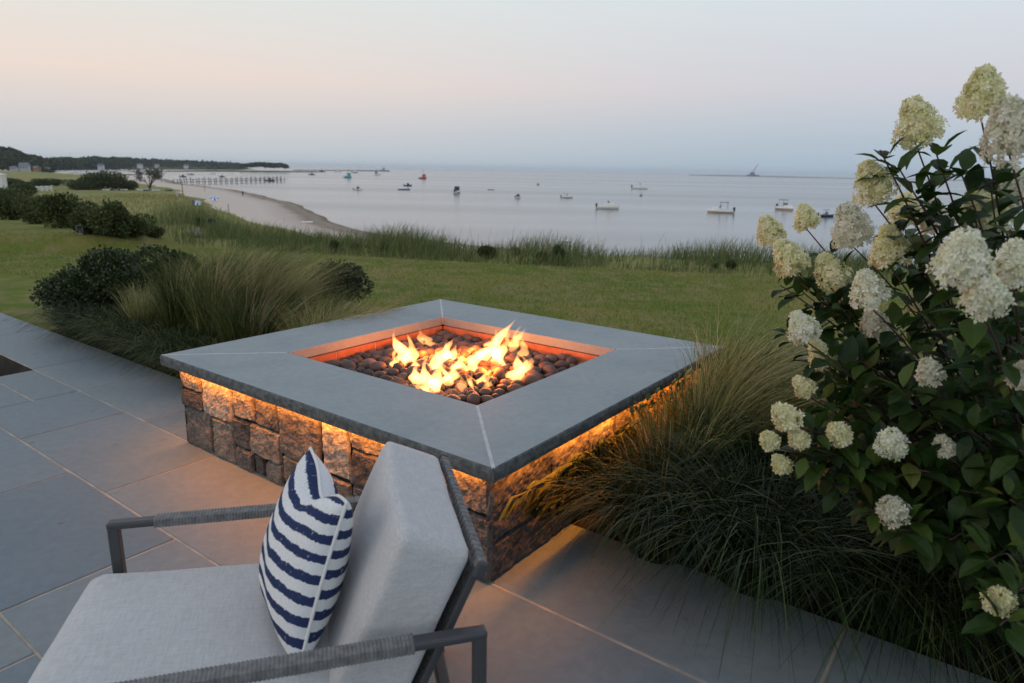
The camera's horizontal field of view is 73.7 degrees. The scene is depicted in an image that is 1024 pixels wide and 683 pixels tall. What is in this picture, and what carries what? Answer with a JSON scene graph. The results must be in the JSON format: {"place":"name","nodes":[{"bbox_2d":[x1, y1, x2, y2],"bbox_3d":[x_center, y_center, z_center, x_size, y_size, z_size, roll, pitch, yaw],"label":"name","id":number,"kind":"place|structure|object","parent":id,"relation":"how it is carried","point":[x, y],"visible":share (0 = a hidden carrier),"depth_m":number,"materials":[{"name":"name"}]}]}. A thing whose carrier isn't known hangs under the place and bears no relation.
{"place":"outdoors","nodes":[
{"label":"outdoors","id":0,"kind":"place"},
{"bbox_2d":[119,166,248,168],"bbox_3d":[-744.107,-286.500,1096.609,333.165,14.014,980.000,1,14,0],"label":"shore","id":1,"kind":"structure","parent":0,"point":[151,167],"depth_m":1186.40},
{"bbox_2d":[46,156,245,169],"bbox_3d":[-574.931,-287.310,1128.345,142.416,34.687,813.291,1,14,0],"label":"wood","id":2,"kind":"object","parent":1,"relation":"on","point":[80,163],"visible":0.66,"depth_m":1042.05,"materials":[{"name":"green plant"}]},
{"bbox_2d":[164,170,316,171],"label":"marsh spit","id":3,"kind":"structure","parent":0,"point":[233,171],"depth_m":948.93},
{"bbox_2d":[239,162,288,168],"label":"spit wood","id":4,"kind":"object","parent":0,"point":[265,165],"visible":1,"depth_m":1038.98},
{"bbox_2d":[73,174,539,251],"bbox_3d":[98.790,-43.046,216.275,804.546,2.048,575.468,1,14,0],"label":"beach","id":5,"kind":"structure","parent":0,"point":[252,206],"depth_m":145.37,"materials":[{"name":"sand"}]},
{"bbox_2d":[173,176,284,183],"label":"pier","id":6,"kind":"structure","parent":5,"relation":"on","point":[216,181],"depth_m":364.70,"materials":[{"name":"brown wood"}]},
{"bbox_2d":[0,313,996,682],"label":"patio","id":7,"kind":"structure","parent":0,"point":[52,533],"depth_m":2.67,"materials":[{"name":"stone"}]},
{"bbox_2d":[0,355,31,375],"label":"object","id":8,"kind":"structure","parent":7,"relation":"on","point":[8,366],"depth_m":5.40,"materials":[{"name":"stone"}]},
{"bbox_2d":[28,442,488,682],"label":"armchair","id":9,"kind":"object","parent":7,"relation":"on","point":[413,573],"visible":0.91,"depth_m":1.55,"materials":[{"name":"fabric"}]},
{"bbox_2d":[259,447,352,653],"bbox_3d":[-0.507,0.507,1.676,0.189,0.396,0.409,15,2,-29],"label":"throw pillow","id":10,"kind":"object","parent":9,"relation":"on","point":[304,554],"visible":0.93,"depth_m":1.53,"materials":[{"name":"fabric"}]},
{"bbox_2d":[160,299,724,581],"bbox_3d":[-0.319,0.298,3.938,2.306,0.511,2.230,11,17,35],"label":"fire pit","id":11,"kind":"object","parent":7,"relation":"on","point":[274,406],"visible":0.6,"depth_m":3.22,"materials":[{"name":"stone"}]},
{"bbox_2d":[363,346,576,403],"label":"filler stones","id":12,"kind":"object","parent":11,"relation":"in","point":[490,374],"visible":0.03,"depth_m":3.73,"materials":[{"name":"stone"}]},
{"bbox_2d":[326,360,341,367],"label":"fire stone","id":13,"kind":"object","parent":12,"relation":"on","point":[335,362],"visible":0.42,"depth_m":3.89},
{"bbox_2d":[341,360,356,369],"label":"fire stone","id":14,"kind":"object","parent":12,"relation":"on","point":[346,364],"visible":0.54,"depth_m":3.83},
{"bbox_2d":[369,361,386,371],"bbox_3d":[-0.749,0.142,3.824,0.092,0.061,0.106,9,8,32],"label":"fire stone","id":15,"kind":"object","parent":12,"relation":"on","point":[377,366],"visible":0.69,"depth_m":3.79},
{"bbox_2d":[383,350,397,357],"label":"fire stone","id":16,"kind":"object","parent":12,"relation":"on","point":[391,353],"visible":0.63,"depth_m":4.06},
{"bbox_2d":[388,368,399,375],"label":"fire stone","id":17,"kind":"object","parent":12,"relation":"on","point":[393,372],"visible":0.69,"depth_m":3.72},
{"bbox_2d":[404,351,416,359],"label":"fire stone","id":18,"kind":"object","parent":12,"relation":"on","point":[409,355],"visible":0.81,"depth_m":4.01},
{"bbox_2d":[404,365,420,375],"bbox_3d":[-0.542,0.166,3.720,0.109,0.063,0.068,-26,24,-29],"label":"fire stone","id":19,"kind":"object","parent":12,"relation":"on","point":[410,369],"visible":0.47,"depth_m":3.70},
{"bbox_2d":[408,370,426,380],"bbox_3d":[-0.505,0.183,3.644,0.111,0.064,0.069,-12,26,-41],"label":"fire stone","id":20,"kind":"object","parent":12,"relation":"on","point":[420,375],"visible":0.88,"depth_m":3.62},
{"bbox_2d":[413,359,429,365],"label":"fire stone","id":21,"kind":"object","parent":12,"relation":"on","point":[419,362],"visible":0.48,"depth_m":3.82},
{"bbox_2d":[416,350,430,359],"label":"fire stone","id":22,"kind":"object","parent":12,"relation":"on","point":[421,354],"visible":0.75,"depth_m":3.98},
{"bbox_2d":[420,363,432,373],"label":"fire stone","id":23,"kind":"object","parent":12,"relation":"on","point":[426,367],"visible":0.66,"depth_m":3.73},
{"bbox_2d":[420,384,433,392],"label":"fire stone","id":24,"kind":"object","parent":12,"relation":"on","point":[426,387],"visible":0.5,"depth_m":3.45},
{"bbox_2d":[424,377,438,387],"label":"fire stone","id":25,"kind":"object","parent":12,"relation":"on","point":[433,382],"visible":0.7,"depth_m":3.53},
{"bbox_2d":[427,369,440,378],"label":"fire stone","id":26,"kind":"object","parent":12,"relation":"on","point":[435,373],"visible":0.83,"depth_m":3.63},
{"bbox_2d":[429,354,443,361],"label":"fire stone","id":27,"kind":"object","parent":12,"relation":"on","point":[436,357],"visible":0.52,"depth_m":3.88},
{"bbox_2d":[434,347,448,358],"bbox_3d":[-0.417,0.075,4.043,0.094,0.082,0.080,21,9,25],"label":"fire stone","id":28,"kind":"object","parent":12,"relation":"on","point":[442,351],"visible":0.66,"depth_m":4.02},
{"bbox_2d":[441,379,453,389],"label":"fire stone","id":29,"kind":"object","parent":12,"relation":"on","point":[447,383],"visible":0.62,"depth_m":3.53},
{"bbox_2d":[442,333,455,341],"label":"fire stone","id":30,"kind":"object","parent":12,"relation":"on","point":[449,337],"visible":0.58,"depth_m":4.54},
{"bbox_2d":[453,366,467,375],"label":"fire stone","id":31,"kind":"object","parent":12,"relation":"on","point":[460,370],"visible":0.78,"depth_m":3.69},
{"bbox_2d":[455,383,467,391],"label":"fire stone","id":32,"kind":"object","parent":12,"relation":"on","point":[460,387],"visible":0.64,"depth_m":3.49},
{"bbox_2d":[464,361,474,370],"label":"fire stone","id":33,"kind":"object","parent":12,"relation":"on","point":[469,365],"visible":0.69,"depth_m":3.78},
{"bbox_2d":[465,378,476,387],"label":"fire stone","id":34,"kind":"object","parent":12,"relation":"on","point":[469,382],"visible":0.72,"depth_m":3.54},
{"bbox_2d":[464,356,478,364],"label":"fire stone","id":35,"kind":"object","parent":12,"relation":"on","point":[475,359],"visible":0.62,"depth_m":3.87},
{"bbox_2d":[467,393,480,404],"bbox_3d":[-0.186,0.286,3.348,0.069,0.062,0.080,-2,34,-6],"label":"fire stone","id":36,"kind":"object","parent":12,"relation":"on","point":[474,398],"visible":0.86,"depth_m":3.32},
{"bbox_2d":[475,372,489,382],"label":"fire stone","id":37,"kind":"object","parent":12,"relation":"on","point":[481,376],"visible":0.68,"depth_m":3.62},
{"bbox_2d":[477,381,488,388],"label":"fire stone","id":38,"kind":"object","parent":12,"relation":"on","point":[482,384],"visible":0.66,"depth_m":3.51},
{"bbox_2d":[478,388,491,395],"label":"fire stone","id":39,"kind":"object","parent":12,"relation":"on","point":[484,391],"visible":0.84,"depth_m":3.43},
{"bbox_2d":[479,354,493,360],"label":"fire stone","id":40,"kind":"object","parent":12,"relation":"on","point":[487,357],"visible":0.53,"depth_m":3.92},
{"bbox_2d":[488,359,502,366],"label":"fire stone","id":41,"kind":"object","parent":12,"relation":"on","point":[493,362],"visible":0.56,"depth_m":3.86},
{"bbox_2d":[493,367,505,380],"bbox_3d":[-0.068,0.177,3.702,0.072,0.070,0.105,-7,10,5],"label":"fire stone","id":42,"kind":"object","parent":12,"relation":"on","point":[499,373],"visible":0.87,"depth_m":3.67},
{"bbox_2d":[505,355,518,362],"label":"fire stone","id":43,"kind":"object","parent":12,"relation":"on","point":[511,358],"visible":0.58,"depth_m":4.00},
{"bbox_2d":[507,384,522,392],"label":"fire stone","id":44,"kind":"object","parent":12,"relation":"on","point":[512,387],"visible":0.41,"depth_m":3.48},
{"bbox_2d":[522,375,539,385],"bbox_3d":[0.105,0.213,3.625,0.115,0.072,0.080,18,31,23],"label":"fire stone","id":45,"kind":"object","parent":12,"relation":"on","point":[528,379],"visible":0.55,"depth_m":3.60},
{"bbox_2d":[526,358,538,366],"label":"fire stone","id":46,"kind":"object","parent":12,"relation":"on","point":[534,362],"visible":0.56,"depth_m":3.95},
{"bbox_2d":[526,370,541,379],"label":"stone","id":47,"kind":"object","parent":12,"relation":"on","point":[533,372],"visible":0.52,"depth_m":3.70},
{"bbox_2d":[542,365,558,374],"bbox_3d":[0.221,0.171,3.844,0.078,0.073,0.126,6,10,-41],"label":"fire stone","id":48,"kind":"object","parent":12,"relation":"on","point":[551,369],"visible":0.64,"depth_m":3.81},
{"bbox_2d":[546,354,557,363],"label":"fire stone","id":49,"kind":"object","parent":12,"relation":"on","point":[552,358],"visible":0.64,"depth_m":4.07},
{"bbox_2d":[554,360,568,368],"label":"fire stone","id":50,"kind":"object","parent":12,"relation":"on","point":[560,364],"visible":0.73,"depth_m":3.96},
{"bbox_2d":[0,171,1021,288],"bbox_3d":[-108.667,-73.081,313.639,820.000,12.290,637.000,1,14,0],"label":"meadow","id":51,"kind":"structure","parent":0,"point":[28,176],"depth_m":17.94,"materials":[{"name":"plant"}]},
{"bbox_2d":[0,173,7,188],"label":"white post","id":52,"kind":"object","parent":51,"relation":"on","point":[3,180],"visible":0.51,"depth_m":166.66,"materials":[{"name":"paint"}]},
{"bbox_2d":[0,188,28,219],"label":"hedge shrub","id":53,"kind":"object","parent":51,"relation":"on","point":[7,211],"visible":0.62,"depth_m":25.43,"materials":[{"name":"green plant"}]},
{"bbox_2d":[0,186,37,197],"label":"shrub","id":54,"kind":"object","parent":51,"relation":"on","point":[18,190],"visible":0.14,"depth_m":115.48,"materials":[{"name":"green plant"}]},
{"bbox_2d":[6,180,38,194],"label":"shrub","id":55,"kind":"object","parent":51,"relation":"on","point":[24,185],"visible":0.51,"depth_m":154.34,"materials":[{"name":"green plant"}]},
{"bbox_2d":[18,162,30,171],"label":"house","id":56,"kind":"structure","parent":51,"relation":"on","point":[25,166],"depth_m":563.63,"materials":[{"name":"paint"}]},
{"bbox_2d":[0,146,57,172],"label":"hill wood","id":57,"kind":"object","parent":51,"relation":"on","point":[9,156],"visible":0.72,"depth_m":627.40,"materials":[{"name":"plant"}]},
{"bbox_2d":[10,194,52,223],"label":"hedge shrub","id":58,"kind":"object","parent":51,"relation":"on","point":[23,208],"visible":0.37,"depth_m":20.36,"materials":[{"name":"green plant"}]},
{"bbox_2d":[30,178,56,185],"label":"meadow shrub","id":59,"kind":"object","parent":51,"relation":"on","point":[42,182],"visible":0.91,"depth_m":213.63,"materials":[{"name":"green plant"}]},
{"bbox_2d":[28,190,85,227],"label":"hedge shrub","id":60,"kind":"object","parent":51,"relation":"on","point":[57,208],"visible":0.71,"depth_m":16.22,"materials":[{"name":"green plant"}]},
{"bbox_2d":[59,179,96,189],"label":"meadow shrub","id":61,"kind":"object","parent":51,"relation":"on","point":[72,184],"visible":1,"depth_m":197.18,"materials":[{"name":"green plant"}]},
{"bbox_2d":[67,200,98,233],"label":"hedge shrub","id":62,"kind":"object","parent":51,"relation":"on","point":[77,218],"visible":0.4,"depth_m":14.09,"materials":[{"name":"green plant"}]},
{"bbox_2d":[77,170,128,189],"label":"meadow shrub","id":63,"kind":"object","parent":51,"relation":"on","point":[114,180],"visible":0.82,"depth_m":203.55,"materials":[{"name":"green plant"}]},
{"bbox_2d":[120,180,139,189],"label":"meadow shrub","id":64,"kind":"object","parent":51,"relation":"on","point":[131,184],"visible":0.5,"depth_m":211.67,"materials":[{"name":"green plant"}]},
{"bbox_2d":[134,166,163,189],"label":"wispy tree","id":65,"kind":"object","parent":51,"relation":"on","point":[155,172],"visible":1,"depth_m":214.28,"materials":[{"name":"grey plant"}]},
{"bbox_2d":[60,192,337,239],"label":"meadow grass","id":66,"kind":"structure","parent":51,"relation":"on","point":[142,199],"depth_m":145.11,"materials":[{"name":"plant"}]},
{"bbox_2d":[329,240,340,251],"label":"dune shrub","id":67,"kind":"object","parent":51,"relation":"on","point":[335,244],"visible":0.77,"depth_m":14.66,"materials":[{"name":"green plant"}]},
{"bbox_2d":[477,245,496,257],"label":"dune shrub","id":68,"kind":"object","parent":51,"relation":"on","point":[483,249],"visible":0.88,"depth_m":13.75,"materials":[{"name":"green plant"}]},
{"bbox_2d":[551,244,565,262],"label":"dune shrub","id":69,"kind":"object","parent":51,"relation":"on","point":[559,250],"visible":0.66,"depth_m":13.29,"materials":[{"name":"green plant"}]},
{"bbox_2d":[143,197,1023,289],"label":"beach grass","id":70,"kind":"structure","parent":51,"relation":"on","point":[410,242],"depth_m":14.29,"materials":[{"name":"plant"}]},
{"bbox_2d":[725,259,736,269],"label":"dune shrub","id":71,"kind":"object","parent":51,"relation":"on","point":[732,264],"visible":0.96,"depth_m":12.68,"materials":[{"name":"green plant"}]},
{"bbox_2d":[0,166,1023,269],"bbox_3d":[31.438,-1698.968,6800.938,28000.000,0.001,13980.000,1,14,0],"label":"water","id":72,"kind":"structure","parent":0,"point":[674,206],"depth_m":217.86,"materials":[{"name":"liquid"}]},
{"bbox_2d":[292,170,388,170],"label":"breakwater spit","id":73,"kind":"structure","parent":72,"relation":"in","point":[340,170],"depth_m":1640.44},
{"bbox_2d":[595,201,618,208],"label":"motorboat","id":74,"kind":"object","parent":72,"relation":"on","point":[609,206],"visible":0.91,"depth_m":178.57,"materials":[{"name":"paint"}]},
{"bbox_2d":[707,202,735,213],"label":"motorboat","id":75,"kind":"object","parent":72,"relation":"on","point":[715,210],"visible":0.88,"depth_m":169.76,"materials":[{"name":"paint"}]},
{"bbox_2d":[775,199,793,210],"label":"motorboat","id":76,"kind":"object","parent":72,"relation":"on","point":[785,206],"visible":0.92,"depth_m":190.38,"materials":[{"name":"paint"}]},
{"bbox_2d":[0,217,1023,425],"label":"lawn","id":77,"kind":"structure","parent":0,"point":[15,288],"depth_m":10.11,"materials":[{"name":"plant"}]},
{"bbox_2d":[82,197,134,238],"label":"hedge shrub","id":78,"kind":"object","parent":77,"relation":"on","point":[106,218],"visible":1,"depth_m":13.99,"materials":[{"name":"green plant"}]},
{"bbox_2d":[113,213,156,237],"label":"hedge shrub","id":79,"kind":"object","parent":77,"relation":"on","point":[140,227],"visible":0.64,"depth_m":14.62,"materials":[{"name":"green plant"}]},
{"bbox_2d":[147,225,165,237],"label":"hedge shrub","id":80,"kind":"object","parent":77,"relation":"on","point":[156,232],"visible":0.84,"depth_m":15.31,"materials":[{"name":"green plant"}]},
{"bbox_2d":[303,257,374,305],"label":"dense shrub","id":81,"kind":"object","parent":77,"relation":"on","point":[354,280],"visible":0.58,"depth_m":7.69,"materials":[{"name":"green plant"}]},
{"bbox_2d":[51,329,1023,682],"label":"planting bed","id":82,"kind":"object","parent":77,"relation":"on","point":[835,617],"visible":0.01,"depth_m":2.44,"materials":[{"name":"soil"}]},
{"bbox_2d":[3,297,129,338],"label":"tussock","id":83,"kind":"object","parent":82,"relation":"on","point":[66,310],"visible":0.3,"depth_m":6.00,"materials":[{"name":"plant"}]},
{"bbox_2d":[18,300,155,343],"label":"tussock","id":84,"kind":"object","parent":82,"relation":"on","point":[81,318],"visible":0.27,"depth_m":5.80,"materials":[{"name":"plant"}]},
{"bbox_2d":[29,244,153,314],"bbox_3d":[-3.968,-0.559,6.748,1.505,0.780,1.078,7,15,21],"label":"dense shrub","id":85,"kind":"object","parent":82,"relation":"on","point":[89,277],"visible":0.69,"depth_m":6.47,"materials":[{"name":"green plant"}]},
{"bbox_2d":[30,305,178,350],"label":"tussock","id":86,"kind":"object","parent":82,"relation":"on","point":[97,322],"visible":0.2,"depth_m":5.60,"materials":[{"name":"green plant"}]},
{"bbox_2d":[40,314,210,359],"bbox_3d":[-2.931,-0.013,5.463,1.415,0.295,1.546,1,14,0],"label":"tussock","id":87,"kind":"object","parent":82,"relation":"on","point":[124,335],"visible":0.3,"depth_m":5.36,"materials":[{"name":"plant"}]},
{"bbox_2d":[63,318,229,369],"bbox_3d":[-2.614,0.061,5.191,1.518,0.295,1.486,1,14,0],"label":"tussock","id":88,"kind":"object","parent":82,"relation":"on","point":[155,365],"visible":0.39,"depth_m":5.14,"materials":[{"name":"green plant"}]},
{"bbox_2d":[107,276,194,329],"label":"feather grass","id":89,"kind":"object","parent":82,"relation":"on","point":[136,311],"depth_m":5.81,"materials":[{"name":"plant"}]},
{"bbox_2d":[88,326,228,379],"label":"tussock","id":90,"kind":"object","parent":82,"relation":"on","point":[178,342],"visible":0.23,"depth_m":4.95,"materials":[{"name":"plant"}]},
{"bbox_2d":[121,243,212,305],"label":"dense shrub","id":91,"kind":"object","parent":82,"relation":"on","point":[141,253],"visible":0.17,"depth_m":6.40,"materials":[{"name":"green plant"}]},
{"bbox_2d":[118,336,237,385],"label":"tussock","id":92,"kind":"object","parent":82,"relation":"on","point":[172,352],"visible":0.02,"depth_m":4.60,"materials":[{"name":"green plant"}]},
{"bbox_2d":[114,244,295,340],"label":"feather grass","id":93,"kind":"object","parent":82,"relation":"on","point":[173,311],"depth_m":5.52,"materials":[{"name":"plant"}]},
{"bbox_2d":[145,239,341,342],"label":"feather grass","id":94,"kind":"object","parent":82,"relation":"on","point":[199,315],"depth_m":5.28,"materials":[{"name":"plant"}]},
{"bbox_2d":[178,242,334,288],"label":"feather grass","id":95,"kind":"object","parent":82,"relation":"on","point":[290,259],"depth_m":5.92,"materials":[{"name":"plant"}]},
{"bbox_2d":[192,276,350,341],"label":"feather grass","id":96,"kind":"object","parent":82,"relation":"on","point":[246,329],"depth_m":4.96,"materials":[{"name":"plant"}]},
{"bbox_2d":[197,244,359,319],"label":"feather grass","id":97,"kind":"object","parent":82,"relation":"on","point":[302,279],"depth_m":5.47,"materials":[{"name":"plant"}]},
{"bbox_2d":[252,296,377,332],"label":"feather grass","id":98,"kind":"object","parent":82,"relation":"on","point":[284,325],"depth_m":5.01,"materials":[{"name":"plant"}]},
{"bbox_2d":[256,282,382,322],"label":"feather grass","id":99,"kind":"object","parent":82,"relation":"on","point":[328,302],"depth_m":5.50,"materials":[{"name":"plant"}]},
{"bbox_2d":[255,289,427,330],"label":"feather grass","id":100,"kind":"object","parent":82,"relation":"on","point":[353,314],"depth_m":4.80,"materials":[{"name":"plant"}]},
{"bbox_2d":[498,414,858,608],"bbox_3d":[0.800,0.721,2.612,1.200,0.396,1.611,11,17,35],"label":"arching tussock","id":101,"kind":"object","parent":82,"relation":"on","point":[581,488],"visible":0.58,"depth_m":2.65,"materials":[{"name":"plant"}]},
{"bbox_2d":[617,384,765,484],"bbox_3d":[0.827,0.535,3.094,0.627,0.522,0.806,11,17,35],"label":"arching tussock","id":102,"kind":"object","parent":82,"relation":"on","point":[647,422],"visible":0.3,"depth_m":3.08,"materials":[{"name":"green plant"}]},
{"bbox_2d":[644,365,771,436],"bbox_3d":[1.033,0.455,3.393,0.828,0.540,0.767,1,14,0],"label":"arching tussock","id":103,"kind":"object","parent":82,"relation":"on","point":[679,389],"visible":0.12,"depth_m":3.34,"materials":[{"name":"green plant"}]},
{"bbox_2d":[609,387,899,525],"bbox_3d":[1.180,0.596,2.997,1.545,0.465,1.460,1,14,0],"label":"arching tussock","id":104,"kind":"object","parent":82,"relation":"on","point":[757,450],"visible":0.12,"depth_m":2.89,"materials":[{"name":"plant"}]},
{"bbox_2d":[522,415,1023,682],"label":"arching tussock","id":105,"kind":"object","parent":82,"relation":"on","point":[750,574],"visible":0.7,"depth_m":2.35,"materials":[{"name":"plant"}]},
{"bbox_2d":[657,298,976,453],"bbox_3d":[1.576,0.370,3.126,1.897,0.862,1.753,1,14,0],"label":"feather grass","id":106,"kind":"object","parent":82,"relation":"on","point":[707,391],"depth_m":3.18,"materials":[{"name":"plant"}]},
{"bbox_2d":[640,460,1023,682],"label":"arching tussock","id":107,"kind":"object","parent":82,"relation":"on","point":[948,632],"visible":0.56,"depth_m":2.13,"materials":[{"name":"plant"}]},
{"bbox_2d":[747,437,952,590],"bbox_3d":[1.616,0.689,2.828,1.456,0.382,1.553,1,14,0],"label":"arching tussock","id":108,"kind":"object","parent":82,"relation":"on","point":[834,508],"visible":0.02,"depth_m":2.58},
{"bbox_2d":[750,337,1023,468],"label":"feather grass","id":109,"kind":"object","parent":82,"relation":"on","point":[832,415],"depth_m":3.13,"materials":[{"name":"plant"}]},
{"bbox_2d":[755,63,1023,656],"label":"hydrangea bush","id":110,"kind":"object","parent":82,"relation":"on","point":[948,488],"visible":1,"depth_m":1.87,"materials":[{"name":"green plant"}]},
{"bbox_2d":[841,549,1023,682],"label":"arching tussock","id":111,"kind":"object","parent":82,"relation":"on","point":[1016,670],"visible":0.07,"depth_m":1.97,"materials":[{"name":"plant"}]},
{"bbox_2d":[0,0,1023,178],"label":"sky","id":112,"kind":"structure","parent":0,"point":[781,87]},
{"bbox_2d":[698,175,962,180],"bbox_3d":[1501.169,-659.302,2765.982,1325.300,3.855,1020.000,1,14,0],"label":"spit","id":113,"kind":"structure","parent":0,"point":[798,177],"depth_m":2900.07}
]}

